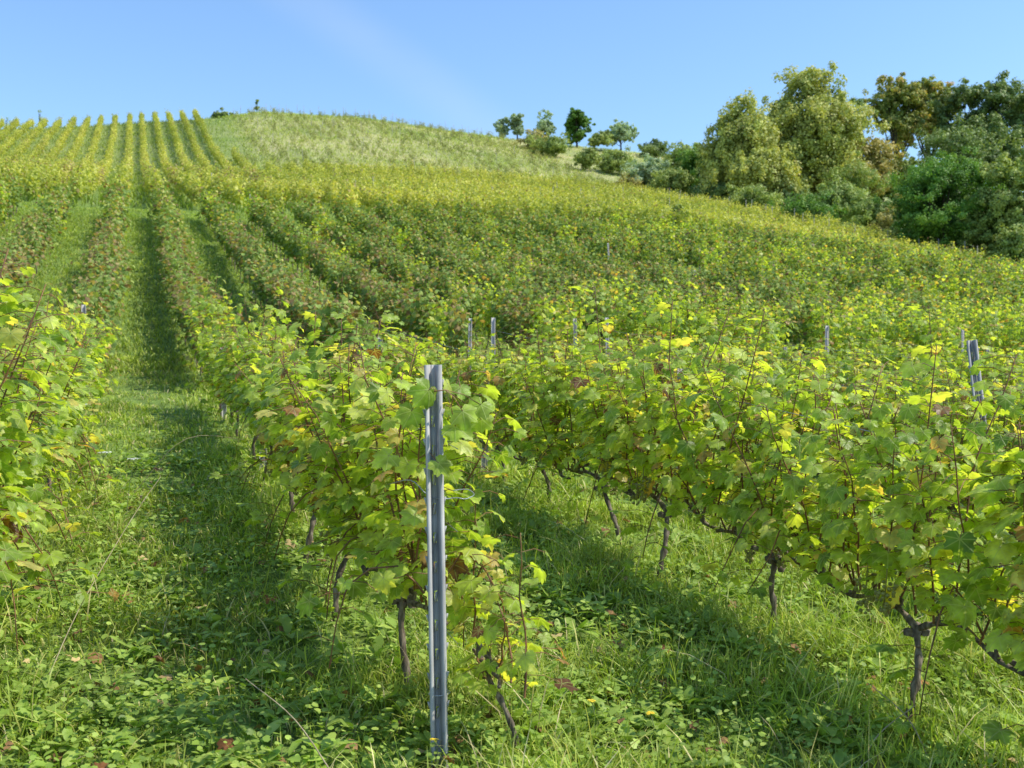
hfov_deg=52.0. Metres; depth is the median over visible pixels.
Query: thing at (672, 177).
bush
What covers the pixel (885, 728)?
dry stalk
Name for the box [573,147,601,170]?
bush
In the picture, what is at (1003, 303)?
grapevine
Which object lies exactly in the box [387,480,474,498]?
binding wire
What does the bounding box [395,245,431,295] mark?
grapevine
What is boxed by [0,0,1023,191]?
sky
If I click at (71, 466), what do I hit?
wild carrot
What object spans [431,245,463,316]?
grapevine
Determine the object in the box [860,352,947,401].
grapevine
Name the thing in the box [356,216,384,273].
grapevine
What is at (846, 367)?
grapevine
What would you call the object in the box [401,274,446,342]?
grapevine
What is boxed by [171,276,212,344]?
grapevine
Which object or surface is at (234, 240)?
grapevine
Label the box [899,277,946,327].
grapevine
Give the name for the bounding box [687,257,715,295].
grapevine
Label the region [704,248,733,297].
grapevine
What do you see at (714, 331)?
grapevine
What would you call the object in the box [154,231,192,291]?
grapevine
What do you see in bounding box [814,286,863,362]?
grapevine
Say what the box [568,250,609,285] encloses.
grapevine
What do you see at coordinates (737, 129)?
tree
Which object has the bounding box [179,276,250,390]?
grapevine
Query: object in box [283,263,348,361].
grapevine
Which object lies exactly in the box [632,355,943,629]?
grapevine
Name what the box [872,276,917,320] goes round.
grapevine
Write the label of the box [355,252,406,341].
grapevine
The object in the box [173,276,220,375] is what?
grapevine
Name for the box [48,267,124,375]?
grapevine
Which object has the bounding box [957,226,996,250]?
bush
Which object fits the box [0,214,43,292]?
grapevine
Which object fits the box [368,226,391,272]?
grapevine
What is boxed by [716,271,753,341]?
grapevine
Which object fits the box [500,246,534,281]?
grapevine
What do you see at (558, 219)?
distant grapevines
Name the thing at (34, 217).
grapevine
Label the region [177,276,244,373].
grapevine
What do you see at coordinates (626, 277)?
grapevine
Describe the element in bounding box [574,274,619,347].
grapevine
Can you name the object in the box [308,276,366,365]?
grapevine
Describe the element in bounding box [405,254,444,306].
grapevine
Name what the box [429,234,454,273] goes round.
grapevine
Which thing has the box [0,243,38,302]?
grapevine
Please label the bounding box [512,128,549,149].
bush
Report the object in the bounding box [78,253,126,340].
grapevine
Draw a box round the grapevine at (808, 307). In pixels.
[788,272,828,344]
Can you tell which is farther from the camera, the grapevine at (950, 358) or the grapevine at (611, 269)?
the grapevine at (611, 269)
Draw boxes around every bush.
[210,107,232,117]
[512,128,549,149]
[524,132,572,157]
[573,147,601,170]
[587,129,613,149]
[593,145,635,173]
[614,172,642,187]
[620,152,672,185]
[637,138,672,158]
[647,165,694,194]
[662,140,706,170]
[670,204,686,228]
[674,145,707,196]
[689,174,743,202]
[724,182,783,211]
[767,190,847,225]
[775,184,812,209]
[800,175,870,224]
[816,151,891,222]
[844,189,900,231]
[869,194,909,235]
[882,219,914,241]
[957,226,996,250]
[980,223,1023,263]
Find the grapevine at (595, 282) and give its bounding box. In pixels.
[577,270,626,318]
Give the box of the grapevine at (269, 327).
[202,306,300,440]
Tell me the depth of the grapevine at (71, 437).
6.51 m
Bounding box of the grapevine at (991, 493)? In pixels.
[963,422,1023,748]
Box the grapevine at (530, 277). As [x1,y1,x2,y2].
[506,256,549,317]
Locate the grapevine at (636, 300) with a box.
[617,272,650,332]
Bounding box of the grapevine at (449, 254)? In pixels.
[435,232,469,275]
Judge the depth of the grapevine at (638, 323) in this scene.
18.36 m
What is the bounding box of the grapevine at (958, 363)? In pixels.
[912,348,1023,421]
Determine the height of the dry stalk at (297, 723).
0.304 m
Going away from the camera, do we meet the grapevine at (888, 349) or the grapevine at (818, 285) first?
the grapevine at (888, 349)
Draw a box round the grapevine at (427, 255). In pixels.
[417,232,446,272]
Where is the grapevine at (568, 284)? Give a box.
[549,260,592,303]
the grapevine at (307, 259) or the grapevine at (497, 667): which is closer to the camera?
the grapevine at (497, 667)
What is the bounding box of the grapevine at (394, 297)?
[374,269,428,340]
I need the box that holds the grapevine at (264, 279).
[245,256,301,324]
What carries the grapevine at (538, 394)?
on the ground at (176, 477)
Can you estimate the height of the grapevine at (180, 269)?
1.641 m
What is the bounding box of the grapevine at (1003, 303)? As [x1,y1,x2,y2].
[988,294,1023,322]
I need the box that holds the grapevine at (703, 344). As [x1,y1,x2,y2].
[672,319,779,399]
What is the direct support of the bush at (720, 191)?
on the ground at (176, 477)
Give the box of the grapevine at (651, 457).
[584,301,793,580]
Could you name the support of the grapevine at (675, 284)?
on the ground at (176, 477)
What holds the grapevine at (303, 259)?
on the ground at (176, 477)
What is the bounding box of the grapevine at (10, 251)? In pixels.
[0,244,34,290]
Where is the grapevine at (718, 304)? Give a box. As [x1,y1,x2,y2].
[692,271,731,342]
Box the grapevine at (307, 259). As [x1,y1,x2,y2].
[298,228,331,284]
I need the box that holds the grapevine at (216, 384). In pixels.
[197,308,260,425]
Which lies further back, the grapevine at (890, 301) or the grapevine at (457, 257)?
the grapevine at (457, 257)
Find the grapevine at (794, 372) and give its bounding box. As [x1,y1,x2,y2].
[774,353,871,436]
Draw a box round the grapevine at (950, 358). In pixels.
[931,329,1022,405]
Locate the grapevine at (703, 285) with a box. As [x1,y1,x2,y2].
[681,272,721,307]
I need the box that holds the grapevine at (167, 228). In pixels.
[152,215,189,261]
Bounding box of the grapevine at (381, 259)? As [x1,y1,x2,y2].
[371,233,406,281]
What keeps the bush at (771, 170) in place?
on the ground at (176, 477)
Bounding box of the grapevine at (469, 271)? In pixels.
[458,248,492,287]
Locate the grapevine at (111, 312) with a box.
[50,279,121,368]
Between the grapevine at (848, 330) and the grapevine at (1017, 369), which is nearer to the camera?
the grapevine at (1017, 369)
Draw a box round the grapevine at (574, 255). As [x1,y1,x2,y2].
[558,239,597,281]
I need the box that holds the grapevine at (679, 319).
[636,288,696,366]
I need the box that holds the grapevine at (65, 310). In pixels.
[10,299,111,416]
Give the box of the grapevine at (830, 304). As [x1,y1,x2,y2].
[804,287,856,331]
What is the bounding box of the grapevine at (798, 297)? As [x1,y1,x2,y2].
[789,288,820,331]
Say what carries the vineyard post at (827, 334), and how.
on the ground at (176, 477)
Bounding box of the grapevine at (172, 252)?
[157,240,198,289]
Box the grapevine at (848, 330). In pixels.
[826,303,892,365]
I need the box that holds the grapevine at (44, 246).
[11,215,56,271]
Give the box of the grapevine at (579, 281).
[567,256,605,305]
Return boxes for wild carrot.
[67,404,89,508]
[91,451,110,524]
[125,458,140,523]
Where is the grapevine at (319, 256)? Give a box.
[313,228,339,288]
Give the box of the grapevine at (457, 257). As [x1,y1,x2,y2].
[443,244,480,286]
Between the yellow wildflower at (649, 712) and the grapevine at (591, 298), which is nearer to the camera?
the yellow wildflower at (649, 712)
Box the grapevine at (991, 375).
[864,362,1023,476]
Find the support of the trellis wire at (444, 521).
on the ground at (176, 477)
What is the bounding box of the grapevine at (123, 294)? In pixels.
[85,255,130,325]
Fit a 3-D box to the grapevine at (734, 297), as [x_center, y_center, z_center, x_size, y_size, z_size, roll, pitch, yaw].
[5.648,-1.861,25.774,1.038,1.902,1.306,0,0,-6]
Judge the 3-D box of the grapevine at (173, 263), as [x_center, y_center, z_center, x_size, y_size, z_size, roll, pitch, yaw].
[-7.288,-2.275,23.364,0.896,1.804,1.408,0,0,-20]
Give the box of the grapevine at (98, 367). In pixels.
[38,318,119,398]
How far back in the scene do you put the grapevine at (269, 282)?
22.97 m
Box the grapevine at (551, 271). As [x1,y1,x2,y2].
[533,249,571,302]
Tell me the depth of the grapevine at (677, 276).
28.22 m
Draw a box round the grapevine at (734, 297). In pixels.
[718,270,763,317]
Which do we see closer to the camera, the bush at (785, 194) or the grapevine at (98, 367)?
the grapevine at (98, 367)
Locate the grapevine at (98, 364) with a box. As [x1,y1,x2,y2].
[25,310,109,469]
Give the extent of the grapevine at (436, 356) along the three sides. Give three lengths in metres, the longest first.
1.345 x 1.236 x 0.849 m
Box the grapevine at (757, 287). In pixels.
[739,271,771,307]
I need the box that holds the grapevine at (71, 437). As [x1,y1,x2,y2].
[0,260,125,531]
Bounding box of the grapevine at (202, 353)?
[175,319,245,415]
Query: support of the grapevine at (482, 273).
on the ground at (176, 477)
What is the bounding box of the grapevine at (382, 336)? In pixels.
[361,301,422,385]
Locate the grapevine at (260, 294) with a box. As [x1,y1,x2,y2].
[243,248,290,312]
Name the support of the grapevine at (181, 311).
on the ground at (176, 477)
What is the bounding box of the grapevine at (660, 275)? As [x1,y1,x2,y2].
[647,248,681,293]
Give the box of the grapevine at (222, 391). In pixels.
[207,332,281,437]
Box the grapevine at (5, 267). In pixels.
[0,260,21,321]
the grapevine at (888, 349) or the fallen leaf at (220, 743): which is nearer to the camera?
the fallen leaf at (220, 743)
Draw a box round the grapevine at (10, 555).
[0,249,87,651]
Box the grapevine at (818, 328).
[801,295,857,359]
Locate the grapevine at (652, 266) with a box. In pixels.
[634,260,662,285]
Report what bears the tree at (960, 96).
on the ground at (176, 477)
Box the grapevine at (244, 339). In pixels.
[211,303,295,460]
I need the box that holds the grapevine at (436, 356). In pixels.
[392,331,483,436]
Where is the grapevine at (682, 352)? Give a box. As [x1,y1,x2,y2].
[634,329,709,382]
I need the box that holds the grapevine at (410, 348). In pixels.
[385,329,453,402]
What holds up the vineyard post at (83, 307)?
on the ground at (176, 477)
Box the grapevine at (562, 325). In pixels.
[532,285,604,361]
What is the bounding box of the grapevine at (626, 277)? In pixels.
[613,264,656,301]
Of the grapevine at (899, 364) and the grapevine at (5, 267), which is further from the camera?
the grapevine at (5, 267)
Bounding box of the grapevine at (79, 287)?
[58,263,124,333]
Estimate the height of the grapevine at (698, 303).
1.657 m
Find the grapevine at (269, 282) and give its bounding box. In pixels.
[259,263,301,326]
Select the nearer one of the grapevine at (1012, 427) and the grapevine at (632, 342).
the grapevine at (1012, 427)
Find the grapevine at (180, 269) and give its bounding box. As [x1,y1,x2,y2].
[160,255,206,314]
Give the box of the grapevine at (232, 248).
[224,219,252,273]
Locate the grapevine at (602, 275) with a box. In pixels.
[586,262,623,289]
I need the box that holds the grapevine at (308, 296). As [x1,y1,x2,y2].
[295,275,332,348]
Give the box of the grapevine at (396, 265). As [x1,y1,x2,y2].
[386,239,419,290]
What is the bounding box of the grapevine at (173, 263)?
[163,244,201,303]
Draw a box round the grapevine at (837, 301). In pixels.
[820,275,862,322]
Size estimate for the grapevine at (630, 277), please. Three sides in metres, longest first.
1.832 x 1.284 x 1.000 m
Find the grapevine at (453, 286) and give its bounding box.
[436,260,486,317]
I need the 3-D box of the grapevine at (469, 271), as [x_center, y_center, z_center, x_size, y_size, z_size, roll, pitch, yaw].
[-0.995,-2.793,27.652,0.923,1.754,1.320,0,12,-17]
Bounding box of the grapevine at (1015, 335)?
[981,302,1023,373]
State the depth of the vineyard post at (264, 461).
8.56 m
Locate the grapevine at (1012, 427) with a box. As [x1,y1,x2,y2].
[983,377,1023,472]
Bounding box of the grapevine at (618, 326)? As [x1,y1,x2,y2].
[593,286,645,353]
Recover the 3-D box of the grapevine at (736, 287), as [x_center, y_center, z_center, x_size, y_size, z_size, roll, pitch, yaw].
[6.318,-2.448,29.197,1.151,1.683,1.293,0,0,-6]
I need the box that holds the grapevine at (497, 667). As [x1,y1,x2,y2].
[446,488,579,749]
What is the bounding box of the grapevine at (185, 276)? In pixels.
[163,261,214,317]
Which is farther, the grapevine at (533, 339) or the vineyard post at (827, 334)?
the vineyard post at (827, 334)
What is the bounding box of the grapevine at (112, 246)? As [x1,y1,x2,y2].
[80,236,122,289]
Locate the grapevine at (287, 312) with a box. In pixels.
[274,270,324,347]
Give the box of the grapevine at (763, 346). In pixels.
[730,310,799,368]
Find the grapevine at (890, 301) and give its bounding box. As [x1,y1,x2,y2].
[868,288,909,332]
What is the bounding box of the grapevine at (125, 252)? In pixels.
[87,225,138,284]
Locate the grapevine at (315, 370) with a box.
[250,311,450,621]
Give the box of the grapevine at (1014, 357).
[984,345,1023,390]
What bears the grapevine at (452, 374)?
on the ground at (176, 477)
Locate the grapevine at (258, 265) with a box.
[242,257,288,307]
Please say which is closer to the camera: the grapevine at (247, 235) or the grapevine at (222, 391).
the grapevine at (222, 391)
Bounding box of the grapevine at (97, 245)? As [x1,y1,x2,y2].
[79,226,128,290]
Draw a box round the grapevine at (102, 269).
[64,262,123,333]
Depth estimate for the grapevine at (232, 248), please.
30.19 m
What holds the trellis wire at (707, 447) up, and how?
on the ground at (176, 477)
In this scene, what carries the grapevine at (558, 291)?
on the ground at (176, 477)
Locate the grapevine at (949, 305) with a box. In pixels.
[927,293,972,329]
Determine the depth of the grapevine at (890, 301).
25.87 m
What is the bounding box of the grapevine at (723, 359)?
[643,341,743,456]
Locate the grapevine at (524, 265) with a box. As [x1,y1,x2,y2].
[517,255,543,284]
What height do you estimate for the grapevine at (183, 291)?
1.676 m
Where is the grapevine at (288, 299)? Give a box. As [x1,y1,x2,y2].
[270,278,318,346]
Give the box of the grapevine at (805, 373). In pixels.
[746,347,916,522]
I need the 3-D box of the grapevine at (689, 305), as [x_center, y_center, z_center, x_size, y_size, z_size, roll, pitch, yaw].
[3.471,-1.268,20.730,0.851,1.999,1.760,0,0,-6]
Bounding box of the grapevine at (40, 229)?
[5,215,49,273]
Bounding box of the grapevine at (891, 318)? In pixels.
[857,303,901,344]
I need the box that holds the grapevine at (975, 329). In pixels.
[953,296,1013,362]
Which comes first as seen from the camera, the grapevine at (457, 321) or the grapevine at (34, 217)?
the grapevine at (457, 321)
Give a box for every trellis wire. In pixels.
[283,351,457,643]
[373,327,903,605]
[495,330,1022,512]
[615,331,1020,422]
[722,334,964,372]
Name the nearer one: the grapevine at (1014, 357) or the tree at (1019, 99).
the grapevine at (1014, 357)
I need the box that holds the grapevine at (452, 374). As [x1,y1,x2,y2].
[423,339,522,443]
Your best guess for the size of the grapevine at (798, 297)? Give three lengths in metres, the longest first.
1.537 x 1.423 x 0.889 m
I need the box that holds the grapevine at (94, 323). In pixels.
[44,308,120,400]
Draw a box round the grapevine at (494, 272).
[479,246,515,307]
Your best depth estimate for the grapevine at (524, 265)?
29.06 m
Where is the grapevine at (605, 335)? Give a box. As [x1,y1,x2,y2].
[562,314,627,427]
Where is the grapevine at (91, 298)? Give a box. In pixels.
[51,279,121,375]
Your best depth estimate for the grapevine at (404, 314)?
18.93 m
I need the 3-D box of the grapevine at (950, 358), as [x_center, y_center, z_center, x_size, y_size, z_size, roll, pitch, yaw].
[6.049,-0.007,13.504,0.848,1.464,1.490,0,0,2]
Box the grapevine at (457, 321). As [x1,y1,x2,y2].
[439,282,487,362]
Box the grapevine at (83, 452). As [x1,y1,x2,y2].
[0,316,111,498]
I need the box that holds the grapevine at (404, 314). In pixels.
[392,274,433,341]
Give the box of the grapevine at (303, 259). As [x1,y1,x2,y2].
[290,219,322,282]
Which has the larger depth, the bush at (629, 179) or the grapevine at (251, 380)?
the bush at (629, 179)
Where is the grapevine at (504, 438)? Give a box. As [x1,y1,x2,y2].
[449,333,554,481]
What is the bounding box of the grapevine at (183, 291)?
[170,273,214,361]
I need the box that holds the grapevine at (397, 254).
[381,233,411,293]
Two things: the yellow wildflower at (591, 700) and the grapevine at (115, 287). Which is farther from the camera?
the grapevine at (115, 287)
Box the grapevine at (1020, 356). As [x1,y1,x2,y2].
[989,348,1023,393]
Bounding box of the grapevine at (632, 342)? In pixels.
[602,328,671,372]
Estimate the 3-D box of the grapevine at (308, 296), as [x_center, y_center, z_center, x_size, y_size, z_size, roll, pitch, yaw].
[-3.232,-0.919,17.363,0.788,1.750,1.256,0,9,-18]
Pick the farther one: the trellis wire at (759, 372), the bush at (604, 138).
the bush at (604, 138)
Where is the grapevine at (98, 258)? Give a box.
[69,242,127,309]
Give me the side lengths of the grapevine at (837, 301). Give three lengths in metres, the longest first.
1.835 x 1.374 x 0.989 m
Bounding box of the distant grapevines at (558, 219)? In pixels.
[0,106,1023,326]
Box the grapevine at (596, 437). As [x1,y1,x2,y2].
[517,286,692,544]
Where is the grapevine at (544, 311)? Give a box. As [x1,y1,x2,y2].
[526,289,582,358]
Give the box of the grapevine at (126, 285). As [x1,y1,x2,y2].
[72,274,133,328]
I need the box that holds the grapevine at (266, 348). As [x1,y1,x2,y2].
[215,277,313,480]
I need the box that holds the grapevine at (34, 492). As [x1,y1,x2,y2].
[0,318,119,601]
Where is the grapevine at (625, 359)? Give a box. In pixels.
[598,335,697,427]
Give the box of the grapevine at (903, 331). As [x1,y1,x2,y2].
[866,299,931,360]
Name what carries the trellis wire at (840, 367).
attached to the vineyard post
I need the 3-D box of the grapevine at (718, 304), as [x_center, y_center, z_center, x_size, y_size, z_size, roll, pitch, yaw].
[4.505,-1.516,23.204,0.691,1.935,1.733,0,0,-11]
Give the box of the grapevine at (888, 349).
[840,334,912,390]
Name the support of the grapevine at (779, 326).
on the ground at (176, 477)
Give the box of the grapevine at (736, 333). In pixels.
[698,291,766,359]
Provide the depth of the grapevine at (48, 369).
5.40 m
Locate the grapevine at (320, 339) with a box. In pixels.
[294,300,366,377]
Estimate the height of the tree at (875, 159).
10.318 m
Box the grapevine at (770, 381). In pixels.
[714,349,836,473]
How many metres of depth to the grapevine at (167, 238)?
27.59 m
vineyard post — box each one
[81,305,89,393]
[220,347,226,418]
[259,351,266,468]
[422,365,449,767]
[468,318,471,367]
[481,365,489,474]
[491,318,494,367]
[573,318,576,344]
[605,318,608,365]
[825,326,828,366]
[961,330,963,359]
[966,340,1003,567]
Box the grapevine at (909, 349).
[871,339,980,386]
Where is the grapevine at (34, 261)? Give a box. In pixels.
[5,238,44,289]
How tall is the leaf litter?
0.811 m
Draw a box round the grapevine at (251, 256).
[238,234,272,303]
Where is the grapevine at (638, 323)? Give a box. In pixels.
[605,284,664,347]
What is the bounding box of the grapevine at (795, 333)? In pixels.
[767,288,815,356]
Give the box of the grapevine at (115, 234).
[89,221,123,275]
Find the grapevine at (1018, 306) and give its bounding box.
[1009,291,1023,338]
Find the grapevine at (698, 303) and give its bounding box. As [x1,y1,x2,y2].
[676,280,711,325]
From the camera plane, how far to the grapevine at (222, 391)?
10.37 m
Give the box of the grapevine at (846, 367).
[824,348,949,455]
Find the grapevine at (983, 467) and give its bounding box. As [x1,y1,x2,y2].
[963,375,1023,555]
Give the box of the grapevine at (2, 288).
[0,262,12,291]
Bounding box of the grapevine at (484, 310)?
[465,274,512,352]
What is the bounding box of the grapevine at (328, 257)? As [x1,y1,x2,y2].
[317,234,356,299]
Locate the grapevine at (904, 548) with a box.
[792,345,1023,733]
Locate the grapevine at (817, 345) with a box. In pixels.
[764,338,852,387]
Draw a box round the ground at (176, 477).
[0,113,1023,767]
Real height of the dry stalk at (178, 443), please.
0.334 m
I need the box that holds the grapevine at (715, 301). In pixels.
[696,271,736,318]
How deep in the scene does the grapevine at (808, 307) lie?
23.06 m
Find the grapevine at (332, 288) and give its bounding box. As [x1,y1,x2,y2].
[319,244,355,299]
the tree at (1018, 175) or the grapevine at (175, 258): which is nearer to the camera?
the grapevine at (175, 258)
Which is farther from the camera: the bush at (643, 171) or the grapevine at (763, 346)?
the bush at (643, 171)
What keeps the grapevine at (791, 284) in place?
on the ground at (176, 477)
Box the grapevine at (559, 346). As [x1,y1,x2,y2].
[532,328,610,429]
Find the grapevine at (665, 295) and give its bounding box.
[643,265,680,349]
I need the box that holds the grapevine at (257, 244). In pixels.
[240,221,268,283]
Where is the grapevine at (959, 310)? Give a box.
[924,304,968,345]
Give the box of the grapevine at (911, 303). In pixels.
[895,293,943,338]
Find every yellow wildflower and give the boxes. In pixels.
[430,738,438,767]
[588,699,595,726]
[646,711,654,749]
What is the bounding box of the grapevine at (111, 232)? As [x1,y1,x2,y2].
[87,217,130,264]
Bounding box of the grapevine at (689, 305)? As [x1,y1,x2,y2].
[660,267,703,350]
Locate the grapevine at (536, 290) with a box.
[521,272,557,329]
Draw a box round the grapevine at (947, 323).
[909,299,968,359]
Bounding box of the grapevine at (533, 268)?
[524,245,564,288]
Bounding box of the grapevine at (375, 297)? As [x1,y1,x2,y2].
[365,260,407,341]
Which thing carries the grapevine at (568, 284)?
on the ground at (176, 477)
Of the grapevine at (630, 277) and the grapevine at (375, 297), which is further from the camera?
the grapevine at (630, 277)
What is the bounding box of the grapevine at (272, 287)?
[264,258,305,337]
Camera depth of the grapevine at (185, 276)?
21.41 m
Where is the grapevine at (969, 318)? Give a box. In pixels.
[941,288,1003,349]
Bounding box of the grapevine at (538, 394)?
[478,328,602,504]
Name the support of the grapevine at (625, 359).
on the ground at (176, 477)
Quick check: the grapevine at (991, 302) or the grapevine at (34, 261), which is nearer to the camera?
the grapevine at (34, 261)
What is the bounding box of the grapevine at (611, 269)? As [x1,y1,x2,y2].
[600,247,643,295]
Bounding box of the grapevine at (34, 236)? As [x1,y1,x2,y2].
[11,213,46,286]
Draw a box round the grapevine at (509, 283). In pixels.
[489,257,525,306]
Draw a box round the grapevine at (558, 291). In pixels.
[537,271,583,329]
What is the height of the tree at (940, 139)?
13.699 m
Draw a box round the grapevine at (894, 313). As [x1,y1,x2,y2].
[883,295,937,350]
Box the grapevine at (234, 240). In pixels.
[227,223,250,278]
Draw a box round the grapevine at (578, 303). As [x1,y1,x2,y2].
[548,280,591,335]
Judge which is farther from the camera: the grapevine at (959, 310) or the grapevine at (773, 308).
the grapevine at (959, 310)
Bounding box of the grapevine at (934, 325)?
[914,309,973,364]
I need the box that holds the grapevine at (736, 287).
[721,265,765,303]
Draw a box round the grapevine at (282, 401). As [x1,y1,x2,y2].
[236,311,399,565]
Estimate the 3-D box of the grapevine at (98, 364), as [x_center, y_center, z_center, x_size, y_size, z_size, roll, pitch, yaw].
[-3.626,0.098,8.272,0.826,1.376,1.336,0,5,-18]
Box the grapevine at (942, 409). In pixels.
[841,305,1023,567]
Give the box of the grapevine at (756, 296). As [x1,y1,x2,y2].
[743,282,782,323]
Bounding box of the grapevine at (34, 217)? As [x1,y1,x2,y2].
[15,201,55,255]
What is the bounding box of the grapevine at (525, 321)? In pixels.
[497,279,547,350]
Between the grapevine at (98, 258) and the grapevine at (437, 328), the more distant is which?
the grapevine at (98, 258)
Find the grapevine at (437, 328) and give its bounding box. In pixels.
[416,294,477,353]
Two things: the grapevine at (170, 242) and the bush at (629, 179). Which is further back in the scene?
the bush at (629, 179)
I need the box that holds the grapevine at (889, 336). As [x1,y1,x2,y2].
[842,285,897,352]
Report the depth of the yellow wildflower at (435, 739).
3.45 m
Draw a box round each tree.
[254,99,259,110]
[493,116,513,136]
[510,113,523,138]
[533,108,556,139]
[564,107,595,147]
[609,118,639,149]
[694,87,795,194]
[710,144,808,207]
[755,60,891,199]
[811,145,870,194]
[846,96,879,134]
[852,134,905,196]
[861,71,932,158]
[871,145,1021,250]
[878,152,927,202]
[884,114,1009,214]
[901,74,956,160]
[918,78,995,148]
[934,112,1023,204]
[956,152,1023,255]
[962,70,1023,156]
[997,165,1023,236]
[999,93,1023,169]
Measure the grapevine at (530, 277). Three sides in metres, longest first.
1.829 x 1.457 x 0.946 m
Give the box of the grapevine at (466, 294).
[448,273,498,346]
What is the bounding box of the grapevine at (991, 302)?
[957,297,1004,338]
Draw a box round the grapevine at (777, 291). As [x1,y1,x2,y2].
[759,260,795,311]
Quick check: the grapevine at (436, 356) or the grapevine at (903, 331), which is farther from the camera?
the grapevine at (903, 331)
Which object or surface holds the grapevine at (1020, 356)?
on the ground at (176, 477)
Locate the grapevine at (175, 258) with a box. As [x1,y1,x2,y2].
[158,245,203,293]
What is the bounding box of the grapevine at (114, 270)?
[82,259,134,309]
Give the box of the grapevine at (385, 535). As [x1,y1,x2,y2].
[265,340,565,698]
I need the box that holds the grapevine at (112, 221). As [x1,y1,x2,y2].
[93,208,129,265]
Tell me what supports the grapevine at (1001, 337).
on the ground at (176, 477)
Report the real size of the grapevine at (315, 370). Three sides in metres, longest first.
1.538 x 1.395 x 0.987 m
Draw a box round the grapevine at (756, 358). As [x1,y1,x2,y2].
[713,334,806,424]
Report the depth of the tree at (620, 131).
171.29 m
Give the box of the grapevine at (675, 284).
[649,267,704,311]
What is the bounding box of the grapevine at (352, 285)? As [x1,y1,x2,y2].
[334,245,385,326]
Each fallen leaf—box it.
[90,762,108,767]
[215,737,235,755]
[262,595,276,603]
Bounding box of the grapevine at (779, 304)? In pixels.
[763,281,800,338]
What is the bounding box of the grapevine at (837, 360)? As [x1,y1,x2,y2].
[814,338,889,393]
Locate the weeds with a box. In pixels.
[0,413,1023,767]
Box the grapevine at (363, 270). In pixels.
[353,254,386,331]
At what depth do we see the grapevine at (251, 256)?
25.43 m
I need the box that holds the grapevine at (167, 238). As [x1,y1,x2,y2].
[157,225,185,269]
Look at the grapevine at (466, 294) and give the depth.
21.22 m
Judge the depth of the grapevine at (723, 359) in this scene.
9.28 m
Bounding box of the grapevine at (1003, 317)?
[992,303,1023,344]
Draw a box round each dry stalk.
[38,468,161,699]
[134,435,257,492]
[245,678,328,767]
[860,705,915,766]
[868,683,926,753]
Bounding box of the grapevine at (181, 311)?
[168,277,226,366]
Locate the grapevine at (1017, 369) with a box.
[974,334,1023,432]
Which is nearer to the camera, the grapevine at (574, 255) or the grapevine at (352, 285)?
the grapevine at (352, 285)
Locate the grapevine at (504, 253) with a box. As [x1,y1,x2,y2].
[491,234,510,273]
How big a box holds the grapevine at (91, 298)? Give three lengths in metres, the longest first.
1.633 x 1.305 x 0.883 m
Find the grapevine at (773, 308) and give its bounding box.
[730,288,789,349]
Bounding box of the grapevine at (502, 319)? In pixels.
[482,273,541,350]
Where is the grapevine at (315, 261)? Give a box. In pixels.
[304,231,339,286]
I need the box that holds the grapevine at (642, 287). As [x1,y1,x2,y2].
[631,272,669,310]
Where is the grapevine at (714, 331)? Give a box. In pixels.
[692,302,741,351]
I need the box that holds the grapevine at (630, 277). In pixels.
[594,269,641,329]
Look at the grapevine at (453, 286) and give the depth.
22.25 m
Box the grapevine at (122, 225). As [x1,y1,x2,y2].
[96,219,130,257]
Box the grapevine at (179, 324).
[167,268,222,354]
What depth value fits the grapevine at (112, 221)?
28.15 m
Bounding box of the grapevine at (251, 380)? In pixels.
[209,339,352,511]
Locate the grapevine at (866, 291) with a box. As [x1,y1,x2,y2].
[858,281,894,313]
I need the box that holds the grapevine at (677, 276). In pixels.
[662,261,698,304]
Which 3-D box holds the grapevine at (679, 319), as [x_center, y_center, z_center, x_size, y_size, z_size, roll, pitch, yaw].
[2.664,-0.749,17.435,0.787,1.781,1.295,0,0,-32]
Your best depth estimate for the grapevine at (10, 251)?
22.94 m
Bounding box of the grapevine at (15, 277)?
[1,256,35,325]
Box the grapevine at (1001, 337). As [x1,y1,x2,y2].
[980,307,1023,355]
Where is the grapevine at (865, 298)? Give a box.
[842,288,886,322]
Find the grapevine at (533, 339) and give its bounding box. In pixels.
[508,320,561,420]
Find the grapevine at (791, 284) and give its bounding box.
[780,272,818,300]
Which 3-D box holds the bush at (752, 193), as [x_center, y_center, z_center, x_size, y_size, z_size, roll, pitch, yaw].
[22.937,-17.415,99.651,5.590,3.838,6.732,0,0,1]
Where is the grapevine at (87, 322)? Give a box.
[17,284,104,410]
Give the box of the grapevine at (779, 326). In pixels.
[747,302,802,362]
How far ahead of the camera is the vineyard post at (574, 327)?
16.48 m
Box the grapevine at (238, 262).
[229,225,252,283]
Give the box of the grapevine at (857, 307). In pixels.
[822,287,875,343]
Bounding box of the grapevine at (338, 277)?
[331,253,358,309]
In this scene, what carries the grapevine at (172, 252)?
on the ground at (176, 477)
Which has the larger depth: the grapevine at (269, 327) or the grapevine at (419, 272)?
the grapevine at (419, 272)
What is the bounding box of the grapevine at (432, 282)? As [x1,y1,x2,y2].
[422,256,458,307]
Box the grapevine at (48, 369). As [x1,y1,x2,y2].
[0,301,107,571]
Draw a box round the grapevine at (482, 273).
[472,261,506,295]
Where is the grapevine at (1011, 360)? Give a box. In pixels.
[951,339,1023,383]
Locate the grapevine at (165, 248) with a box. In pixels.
[157,233,205,283]
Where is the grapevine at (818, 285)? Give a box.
[791,273,835,304]
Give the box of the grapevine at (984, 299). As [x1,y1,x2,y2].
[958,281,1004,322]
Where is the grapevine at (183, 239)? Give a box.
[163,229,194,250]
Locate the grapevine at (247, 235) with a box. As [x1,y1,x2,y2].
[234,223,270,289]

